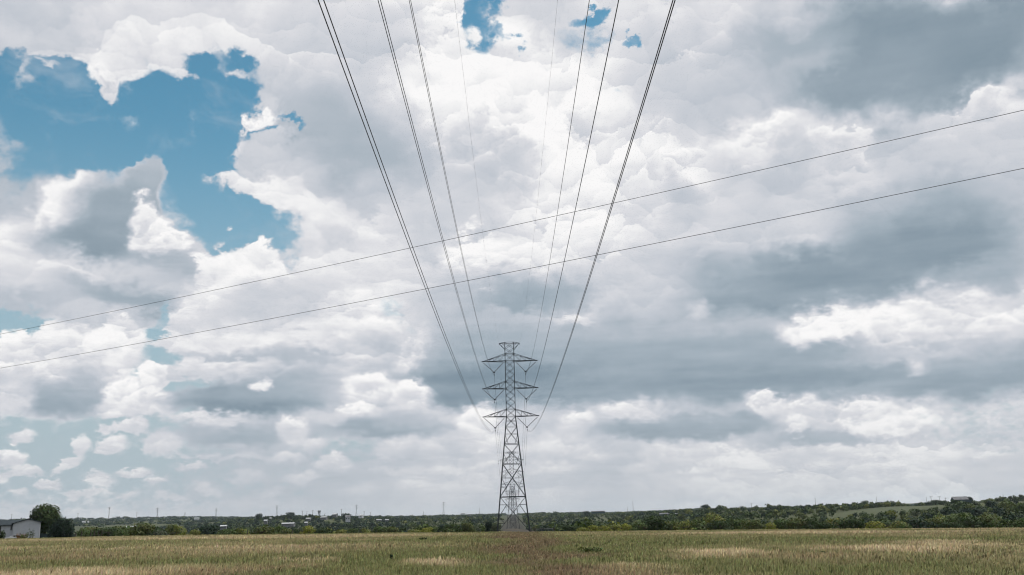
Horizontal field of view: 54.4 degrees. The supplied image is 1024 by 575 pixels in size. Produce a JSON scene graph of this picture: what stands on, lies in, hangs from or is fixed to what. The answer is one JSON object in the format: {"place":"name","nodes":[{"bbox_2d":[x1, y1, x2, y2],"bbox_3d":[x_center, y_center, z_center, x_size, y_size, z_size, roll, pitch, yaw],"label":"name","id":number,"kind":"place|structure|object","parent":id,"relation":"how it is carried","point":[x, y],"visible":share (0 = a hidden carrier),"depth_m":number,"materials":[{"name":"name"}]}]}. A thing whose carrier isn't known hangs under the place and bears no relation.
{"place":"outdoors","nodes":[
{"label":"outdoors","id":0,"kind":"place"},
{"bbox_2d":[0,0,1023,519],"label":"sky","id":1,"kind":"structure","parent":0,"point":[151,151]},
{"bbox_2d":[3,110,1022,333],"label":"overhead wire","id":2,"kind":"object","parent":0,"point":[570,212],"visible":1,"depth_m":24.61,"materials":[{"name":"metal"}]},
{"bbox_2d":[3,168,1023,367],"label":"overhead wire","id":3,"kind":"object","parent":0,"point":[568,260],"visible":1,"depth_m":24.34,"materials":[{"name":"metal"}]},
{"bbox_2d":[8,501,1023,574],"bbox_3d":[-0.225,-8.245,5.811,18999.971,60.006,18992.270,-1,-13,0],"label":"ground","id":4,"kind":"structure","parent":0,"point":[839,513],"depth_m":834.91,"materials":[{"name":"green plant"}]},
{"bbox_2d":[0,530,5,537],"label":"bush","id":5,"kind":"object","parent":4,"relation":"on","point":[3,534],"visible":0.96,"depth_m":221.21,"materials":[{"name":"green plant"}]},
{"bbox_2d":[0,517,40,538],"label":"white house","id":6,"kind":"structure","parent":4,"relation":"on","point":[14,527],"depth_m":233.37,"materials":[{"name":"paint"}]},
{"bbox_2d":[29,503,63,533],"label":"tree","id":7,"kind":"object","parent":4,"relation":"on","point":[47,515],"visible":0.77,"depth_m":238.56,"materials":[{"name":"green plant"}]},
{"bbox_2d":[47,516,74,537],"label":"dark bush","id":8,"kind":"object","parent":4,"relation":"on","point":[62,528],"visible":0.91,"depth_m":228.60,"materials":[{"name":"green plant"}]},
{"bbox_2d":[75,528,102,536],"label":"bush","id":9,"kind":"object","parent":4,"relation":"on","point":[83,531],"visible":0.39,"depth_m":245.61,"materials":[{"name":"green plant"}]},
{"bbox_2d":[80,526,109,535],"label":"bush","id":10,"kind":"object","parent":4,"relation":"on","point":[92,528],"visible":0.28,"depth_m":251.47,"materials":[{"name":"green plant"}]},
{"bbox_2d":[87,526,119,536],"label":"bush","id":11,"kind":"object","parent":4,"relation":"on","point":[107,531],"visible":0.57,"depth_m":247.11,"materials":[{"name":"green plant"}]},
{"bbox_2d":[112,529,129,535],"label":"bush","id":12,"kind":"object","parent":4,"relation":"on","point":[121,532],"visible":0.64,"depth_m":228.40,"materials":[{"name":"green plant"}]},
{"bbox_2d":[118,526,149,535],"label":"bush","id":13,"kind":"object","parent":4,"relation":"on","point":[127,528],"visible":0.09,"depth_m":253.53,"materials":[{"name":"green plant"}]},
{"bbox_2d":[128,522,154,535],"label":"tree","id":14,"kind":"object","parent":4,"relation":"on","point":[141,529],"visible":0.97,"depth_m":224.70,"materials":[{"name":"green plant"}]},
{"bbox_2d":[145,526,166,535],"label":"bush","id":15,"kind":"object","parent":4,"relation":"on","point":[158,529],"visible":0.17,"depth_m":258.48,"materials":[{"name":"green plant"}]},
{"bbox_2d":[150,530,168,535],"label":"bush","id":16,"kind":"object","parent":4,"relation":"on","point":[159,533],"visible":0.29,"depth_m":232.39,"materials":[{"name":"green plant"}]},
{"bbox_2d":[161,524,179,534],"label":"tree","id":17,"kind":"object","parent":4,"relation":"on","point":[170,527],"visible":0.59,"depth_m":253.82,"materials":[{"name":"green plant"}]},
{"bbox_2d":[171,525,186,534],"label":"bush","id":18,"kind":"object","parent":4,"relation":"on","point":[178,531],"visible":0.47,"depth_m":232.54,"materials":[{"name":"green plant"}]},
{"bbox_2d":[189,528,200,534],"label":"bush","id":19,"kind":"object","parent":4,"relation":"on","point":[194,532],"visible":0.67,"depth_m":218.98,"materials":[{"name":"green plant"}]},
{"bbox_2d":[196,524,219,534],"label":"bush","id":20,"kind":"object","parent":4,"relation":"on","point":[207,530],"visible":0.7,"depth_m":228.52,"materials":[{"name":"green plant"}]},
{"bbox_2d":[220,525,226,529],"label":"building","id":21,"kind":"structure","parent":4,"relation":"on","point":[222,527],"depth_m":797.44,"materials":[{"name":"grey metal"}]},
{"bbox_2d":[217,528,237,534],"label":"bush","id":22,"kind":"object","parent":4,"relation":"on","point":[228,531],"visible":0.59,"depth_m":224.26,"materials":[{"name":"green plant"}]},
{"bbox_2d":[235,527,249,534],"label":"bush","id":23,"kind":"object","parent":4,"relation":"on","point":[240,530],"visible":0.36,"depth_m":224.73,"materials":[{"name":"green plant"}]},
{"bbox_2d":[255,513,262,519],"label":"tree","id":24,"kind":"object","parent":4,"relation":"on","point":[258,515],"visible":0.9,"depth_m":1654.53,"materials":[{"name":"green plant"}]},
{"bbox_2d":[250,525,276,533],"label":"bush","id":25,"kind":"object","parent":4,"relation":"on","point":[265,529],"visible":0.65,"depth_m":232.46,"materials":[{"name":"green plant"}]},
{"bbox_2d":[270,526,286,533],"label":"bush","id":26,"kind":"object","parent":4,"relation":"on","point":[278,529],"visible":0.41,"depth_m":242.25,"materials":[{"name":"green plant"}]},
{"bbox_2d":[274,528,293,533],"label":"bush","id":27,"kind":"object","parent":4,"relation":"on","point":[285,531],"visible":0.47,"depth_m":224.81,"materials":[{"name":"green plant"}]},
{"bbox_2d":[281,522,295,526],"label":"building","id":28,"kind":"structure","parent":4,"relation":"on","point":[291,524],"depth_m":972.90,"materials":[{"name":"grey metal"}]},
{"bbox_2d":[286,512,296,519],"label":"tree","id":29,"kind":"object","parent":4,"relation":"on","point":[290,514],"visible":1,"depth_m":1606.44,"materials":[{"name":"green plant"}]},
{"bbox_2d":[290,527,304,533],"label":"bush","id":30,"kind":"object","parent":4,"relation":"on","point":[297,531],"visible":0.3,"depth_m":242.33,"materials":[{"name":"green plant"}]},
{"bbox_2d":[299,525,315,533],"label":"bush","id":31,"kind":"object","parent":4,"relation":"on","point":[306,529],"visible":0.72,"depth_m":219.04,"materials":[{"name":"green plant"}]},
{"bbox_2d":[314,527,333,533],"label":"bush","id":32,"kind":"object","parent":4,"relation":"on","point":[326,530],"visible":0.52,"depth_m":237.28,"materials":[{"name":"green plant"}]},
{"bbox_2d":[320,516,327,519],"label":"building","id":33,"kind":"structure","parent":4,"relation":"on","point":[323,517],"depth_m":1315.80,"materials":[{"name":"grey metal"}]},
{"bbox_2d":[337,529,346,532],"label":"bush","id":34,"kind":"object","parent":4,"relation":"on","point":[341,531],"visible":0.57,"depth_m":219.06,"materials":[{"name":"green plant"}]},
{"bbox_2d":[345,515,350,521],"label":"building","id":35,"kind":"structure","parent":4,"relation":"on","point":[347,518],"depth_m":1120.45,"materials":[{"name":"grey metal"}]},
{"bbox_2d":[348,528,358,532],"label":"bush","id":36,"kind":"object","parent":4,"relation":"on","point":[353,530],"visible":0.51,"depth_m":221.20,"materials":[{"name":"green plant"}]},
{"bbox_2d":[371,526,388,532],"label":"bush","id":37,"kind":"object","parent":4,"relation":"on","point":[379,529],"visible":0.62,"depth_m":226.79,"materials":[{"name":"green plant"}]},
{"bbox_2d":[384,526,400,532],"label":"bush","id":38,"kind":"object","parent":4,"relation":"on","point":[392,529],"visible":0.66,"depth_m":229.02,"materials":[{"name":"green plant"}]},
{"bbox_2d":[418,527,432,531],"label":"bush","id":39,"kind":"object","parent":4,"relation":"on","point":[425,529],"visible":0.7,"depth_m":218.96,"materials":[{"name":"green plant"}]},
{"bbox_2d":[427,526,437,531],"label":"bush","id":40,"kind":"object","parent":4,"relation":"on","point":[434,529],"visible":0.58,"depth_m":221.12,"materials":[{"name":"green plant"}]},
{"bbox_2d":[439,524,461,531],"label":"bush","id":41,"kind":"object","parent":4,"relation":"on","point":[448,529],"visible":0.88,"depth_m":238.44,"materials":[{"name":"green plant"}]},
{"bbox_2d":[461,522,475,531],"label":"tree","id":42,"kind":"object","parent":4,"relation":"on","point":[466,527],"visible":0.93,"depth_m":244.20,"materials":[{"name":"green plant"}]},
{"bbox_2d":[484,521,491,531],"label":"tree","id":43,"kind":"object","parent":4,"relation":"on","point":[488,524],"visible":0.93,"depth_m":240.82,"materials":[{"name":"green plant"}]},
{"bbox_2d":[490,523,502,531],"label":"bush","id":44,"kind":"object","parent":4,"relation":"on","point":[494,528],"visible":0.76,"depth_m":248.33,"materials":[{"name":"green plant"}]},
{"bbox_2d":[482,342,538,531],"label":"transmission tower","id":45,"kind":"structure","parent":4,"relation":"on","point":[506,426],"depth_m":248.69,"materials":[{"name":"metal"}]},
{"bbox_2d":[318,0,498,463],"bbox_3d":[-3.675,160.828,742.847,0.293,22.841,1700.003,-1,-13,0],"label":"power cable","id":46,"kind":"object","parent":45,"relation":"hanging from","point":[379,167],"visible":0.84,"depth_m":30.52,"materials":[{"name":"metal"}]},
{"bbox_2d":[323,0,500,478],"bbox_3d":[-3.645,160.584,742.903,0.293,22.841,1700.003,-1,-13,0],"label":"power cable","id":47,"kind":"object","parent":45,"relation":"hanging from","point":[384,168],"visible":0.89,"depth_m":31.27,"materials":[{"name":"metal"}]},
{"bbox_2d":[378,0,498,444],"bbox_3d":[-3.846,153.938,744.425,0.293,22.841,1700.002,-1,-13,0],"label":"power cable","id":48,"kind":"object","parent":45,"relation":"hanging from","point":[420,160],"visible":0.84,"depth_m":45.36,"materials":[{"name":"metal"}]},
{"bbox_2d":[380,0,505,481],"bbox_3d":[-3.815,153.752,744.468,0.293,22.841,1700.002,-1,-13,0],"label":"power cable","id":49,"kind":"object","parent":45,"relation":"hanging from","point":[423,165],"visible":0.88,"depth_m":46.02,"materials":[{"name":"metal"}]},
{"bbox_2d":[410,0,508,501],"bbox_3d":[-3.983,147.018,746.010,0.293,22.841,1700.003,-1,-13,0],"label":"power cable","id":50,"kind":"object","parent":45,"relation":"hanging from","point":[443,162],"visible":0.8,"depth_m":60.50,"materials":[{"name":"metal"}]},
{"bbox_2d":[409,1,509,501],"bbox_3d":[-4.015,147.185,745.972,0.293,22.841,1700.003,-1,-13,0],"label":"power cable","id":51,"kind":"object","parent":45,"relation":"hanging from","point":[443,168],"visible":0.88,"depth_m":60.85,"materials":[{"name":"metal"}]},
{"bbox_2d":[455,7,499,350],"bbox_3d":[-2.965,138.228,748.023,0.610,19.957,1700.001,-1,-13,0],"label":"power cable","id":52,"kind":"object","parent":45,"relation":"hanging from","point":[471,141],"visible":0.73,"depth_m":80.52,"materials":[{"name":"metal"}]},
{"bbox_2d":[517,0,557,426],"bbox_3d":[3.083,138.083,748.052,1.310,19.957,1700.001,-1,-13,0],"label":"power cable","id":53,"kind":"object","parent":45,"relation":"hanging from","point":[541,163],"visible":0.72,"depth_m":82.98,"materials":[{"name":"metal"}]},
{"bbox_2d":[515,0,589,497],"bbox_3d":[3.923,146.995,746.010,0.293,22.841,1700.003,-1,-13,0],"label":"power cable","id":54,"kind":"object","parent":45,"relation":"hanging from","point":[563,172],"visible":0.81,"depth_m":61.74,"materials":[{"name":"metal"}]},
{"bbox_2d":[515,1,589,499],"bbox_3d":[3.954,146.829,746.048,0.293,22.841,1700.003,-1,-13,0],"label":"power cable","id":55,"kind":"object","parent":45,"relation":"hanging from","point":[557,213],"visible":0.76,"depth_m":67.52,"materials":[{"name":"metal"}]},
{"bbox_2d":[518,0,618,495],"bbox_3d":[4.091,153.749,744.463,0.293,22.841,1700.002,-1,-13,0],"label":"power cable","id":56,"kind":"object","parent":45,"relation":"hanging from","point":[584,166],"visible":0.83,"depth_m":46.08,"materials":[{"name":"metal"}]},
{"bbox_2d":[519,3,617,480],"bbox_3d":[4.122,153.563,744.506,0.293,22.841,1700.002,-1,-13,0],"label":"power cable","id":57,"kind":"object","parent":45,"relation":"hanging from","point":[576,202],"visible":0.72,"depth_m":52.99,"materials":[{"name":"metal"}]},
{"bbox_2d":[518,0,672,512],"bbox_3d":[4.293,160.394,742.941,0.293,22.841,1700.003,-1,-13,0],"label":"power cable","id":58,"kind":"object","parent":45,"relation":"hanging from","point":[623,164],"visible":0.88,"depth_m":31.41,"materials":[{"name":"metal"}]},
{"bbox_2d":[519,0,675,492],"bbox_3d":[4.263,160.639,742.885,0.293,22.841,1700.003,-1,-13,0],"label":"power cable","id":59,"kind":"object","parent":45,"relation":"hanging from","point":[622,172],"visible":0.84,"depth_m":31.33,"materials":[{"name":"metal"}]},
{"bbox_2d":[0,527,1023,574],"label":"grass","id":60,"kind":"structure","parent":4,"relation":"on","point":[757,551],"depth_m":52.49,"materials":[{"name":"green plant"}]},
{"bbox_2d":[0,495,1023,536],"bbox_3d":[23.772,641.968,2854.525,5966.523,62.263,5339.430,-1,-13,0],"label":"woodland","id":61,"kind":"object","parent":4,"relation":"on","point":[769,513],"visible":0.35,"depth_m":1083.25,"materials":[{"name":"green plant"}]},
{"bbox_2d":[500,452,523,528],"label":"transmission tower","id":62,"kind":"structure","parent":4,"relation":"on","point":[513,453],"depth_m":578.86,"materials":[{"name":"metal"}]},
{"bbox_2d":[505,486,518,527],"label":"transmission tower","id":63,"kind":"structure","parent":4,"relation":"on","point":[515,505],"depth_m":909.02,"materials":[{"name":"metal"}]},
{"bbox_2d":[560,525,583,530],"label":"bush","id":64,"kind":"object","parent":4,"relation":"on","point":[571,527],"visible":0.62,"depth_m":253.87,"materials":[{"name":"green plant"}]},
{"bbox_2d":[575,546,607,552],"bbox_3d":[4.569,15.100,57.182,1.964,0.454,1.369,-1,-13,0],"label":"weed","id":65,"kind":"object","parent":4,"relation":"on","point":[595,549],"visible":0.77,"depth_m":57.00,"materials":[{"name":"green plant"}]},
{"bbox_2d":[586,525,600,530],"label":"bush","id":66,"kind":"object","parent":4,"relation":"on","point":[590,529],"visible":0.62,"depth_m":217.27,"materials":[{"name":"green plant"}]},
{"bbox_2d":[591,511,604,513],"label":"building","id":67,"kind":"structure","parent":4,"relation":"on","point":[594,512],"depth_m":1755.79,"materials":[{"name":"grey metal"}]},
{"bbox_2d":[596,526,612,530],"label":"bush","id":68,"kind":"object","parent":4,"relation":"on","point":[604,528],"visible":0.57,"depth_m":219.06,"materials":[{"name":"green plant"}]},
{"bbox_2d":[607,524,620,530],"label":"bush","id":69,"kind":"object","parent":4,"relation":"on","point":[615,527],"visible":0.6,"depth_m":221.13,"materials":[{"name":"green plant"}]},
{"bbox_2d":[617,523,631,530],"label":"bush","id":70,"kind":"object","parent":4,"relation":"on","point":[627,528],"visible":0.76,"depth_m":215.30,"materials":[{"name":"green plant"}]},
{"bbox_2d":[628,522,647,530],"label":"bush","id":71,"kind":"object","parent":4,"relation":"on","point":[641,525],"visible":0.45,"depth_m":224.88,"materials":[{"name":"green plant"}]},
{"bbox_2d":[638,515,670,530],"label":"tree","id":72,"kind":"object","parent":4,"relation":"on","point":[652,522],"visible":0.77,"depth_m":228.29,"materials":[{"name":"green plant"}]},
{"bbox_2d":[658,521,677,529],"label":"bush","id":73,"kind":"object","parent":4,"relation":"on","point":[671,523],"visible":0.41,"depth_m":228.93,"materials":[{"name":"green plant"}]},
{"bbox_2d":[673,519,695,529],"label":"bush","id":74,"kind":"object","parent":4,"relation":"on","point":[682,527],"visible":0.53,"depth_m":224.83,"materials":[{"name":"green plant"}]},
{"bbox_2d":[687,520,707,529],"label":"bush","id":75,"kind":"object","parent":4,"relation":"on","point":[700,526],"visible":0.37,"depth_m":230.61,"materials":[{"name":"green plant"}]},
{"bbox_2d":[702,513,725,529],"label":"tree","id":76,"kind":"object","parent":4,"relation":"on","point":[710,518],"visible":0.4,"depth_m":244.24,"materials":[{"name":"green plant"}]},
{"bbox_2d":[705,518,734,529],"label":"bush","id":77,"kind":"object","parent":4,"relation":"on","point":[716,525],"visible":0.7,"depth_m":221.11,"materials":[{"name":"green plant"}]},
{"bbox_2d":[729,518,746,528],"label":"bush","id":78,"kind":"object","parent":4,"relation":"on","point":[737,521],"visible":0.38,"depth_m":225.18,"materials":[{"name":"green plant"}]},
{"bbox_2d":[734,519,768,529],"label":"bush","id":79,"kind":"object","parent":4,"relation":"on","point":[748,523],"visible":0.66,"depth_m":219.22,"materials":[{"name":"green plant"}]},
{"bbox_2d":[766,522,777,529],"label":"bush","id":80,"kind":"object","parent":4,"relation":"on","point":[770,526],"visible":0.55,"depth_m":213.56,"materials":[{"name":"green plant"}]},
{"bbox_2d":[773,518,793,528],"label":"bush","id":81,"kind":"object","parent":4,"relation":"on","point":[780,523],"visible":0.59,"depth_m":224.65,"materials":[{"name":"green plant"}]},
{"bbox_2d":[783,518,811,528],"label":"bush","id":82,"kind":"object","parent":4,"relation":"on","point":[799,522],"visible":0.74,"depth_m":223.02,"materials":[{"name":"green plant"}]},
{"bbox_2d":[798,517,822,528],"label":"bush","id":83,"kind":"object","parent":4,"relation":"on","point":[812,522],"visible":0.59,"depth_m":221.24,"materials":[{"name":"green plant"}]},
{"bbox_2d":[814,522,837,528],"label":"bush","id":84,"kind":"object","parent":4,"relation":"on","point":[820,525],"visible":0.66,"depth_m":215.12,"materials":[{"name":"green plant"}]},
{"bbox_2d":[824,517,846,528],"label":"bush","id":85,"kind":"object","parent":4,"relation":"on","point":[830,520],"visible":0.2,"depth_m":229.36,"materials":[{"name":"green plant"}]},
{"bbox_2d":[831,517,864,528],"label":"bush","id":86,"kind":"object","parent":4,"relation":"on","point":[852,524],"visible":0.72,"depth_m":218.80,"materials":[{"name":"green plant"}]},
{"bbox_2d":[865,520,890,528],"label":"bush","id":87,"kind":"object","parent":4,"relation":"on","point":[874,525],"visible":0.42,"depth_m":215.41,"materials":[{"name":"green plant"}]},
{"bbox_2d":[876,520,894,528],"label":"bush","id":88,"kind":"object","parent":4,"relation":"on","point":[885,523],"visible":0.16,"depth_m":222.66,"materials":[{"name":"green plant"}]},
{"bbox_2d":[887,520,907,527],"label":"bush","id":89,"kind":"object","parent":4,"relation":"on","point":[892,525],"visible":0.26,"depth_m":217.77,"materials":[{"name":"green plant"}]},
{"bbox_2d":[893,523,912,528],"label":"bush","id":90,"kind":"object","parent":4,"relation":"on","point":[901,525],"visible":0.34,"depth_m":211.66,"materials":[{"name":"green plant"}]},
{"bbox_2d":[905,517,937,527],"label":"bush","id":91,"kind":"object","parent":4,"relation":"on","point":[916,524],"visible":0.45,"depth_m":218.75,"materials":[{"name":"green plant"}]},
{"bbox_2d":[920,518,942,527],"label":"bush","id":92,"kind":"object","parent":4,"relation":"on","point":[930,520],"visible":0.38,"depth_m":224.16,"materials":[{"name":"green plant"}]},
{"bbox_2d":[927,500,943,504],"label":"tree","id":93,"kind":"object","parent":4,"relation":"on","point":[936,501],"visible":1,"depth_m":916.47,"materials":[{"name":"green plant"}]},
{"bbox_2d":[934,514,949,526],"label":"bush","id":94,"kind":"object","parent":4,"relation":"on","point":[938,517],"visible":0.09,"depth_m":228.25,"materials":[{"name":"green plant"}]},
{"bbox_2d":[937,521,966,527],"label":"bush","id":95,"kind":"object","parent":4,"relation":"on","point":[948,525],"visible":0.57,"depth_m":212.90,"materials":[{"name":"green plant"}]},
{"bbox_2d":[938,512,970,527],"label":"tree","id":96,"kind":"object","parent":4,"relation":"on","point":[956,519],"visible":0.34,"depth_m":223.28,"materials":[{"name":"green plant"}]},
{"bbox_2d":[951,496,971,503],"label":"barn","id":97,"kind":"structure","parent":4,"relation":"on","point":[964,498],"depth_m":939.61,"materials":[{"name":"grey metal"}]},
{"bbox_2d":[958,515,988,527],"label":"bush","id":98,"kind":"object","parent":4,"relation":"on","point":[973,521],"visible":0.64,"depth_m":216.95,"materials":[{"name":"green plant"}]},
{"bbox_2d":[974,514,1002,527],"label":"tree","id":99,"kind":"object","parent":4,"relation":"on","point":[989,518],"visible":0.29,"depth_m":224.67,"materials":[{"name":"green plant"}]},
{"bbox_2d":[986,518,1019,527],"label":"bush","id":100,"kind":"object","parent":4,"relation":"on","point":[993,525],"visible":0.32,"depth_m":215.44,"materials":[{"name":"green plant"}]},
{"bbox_2d":[999,511,1023,526],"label":"tree","id":101,"kind":"object","parent":4,"relation":"on","point":[1012,517],"visible":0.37,"depth_m":219.49,"materials":[{"name":"green plant"}]},
{"bbox_2d":[1006,517,1023,527],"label":"bush","id":102,"kind":"object","parent":4,"relation":"on","point":[1018,522],"visible":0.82,"depth_m":213.60,"materials":[{"name":"green plant"}]}
]}

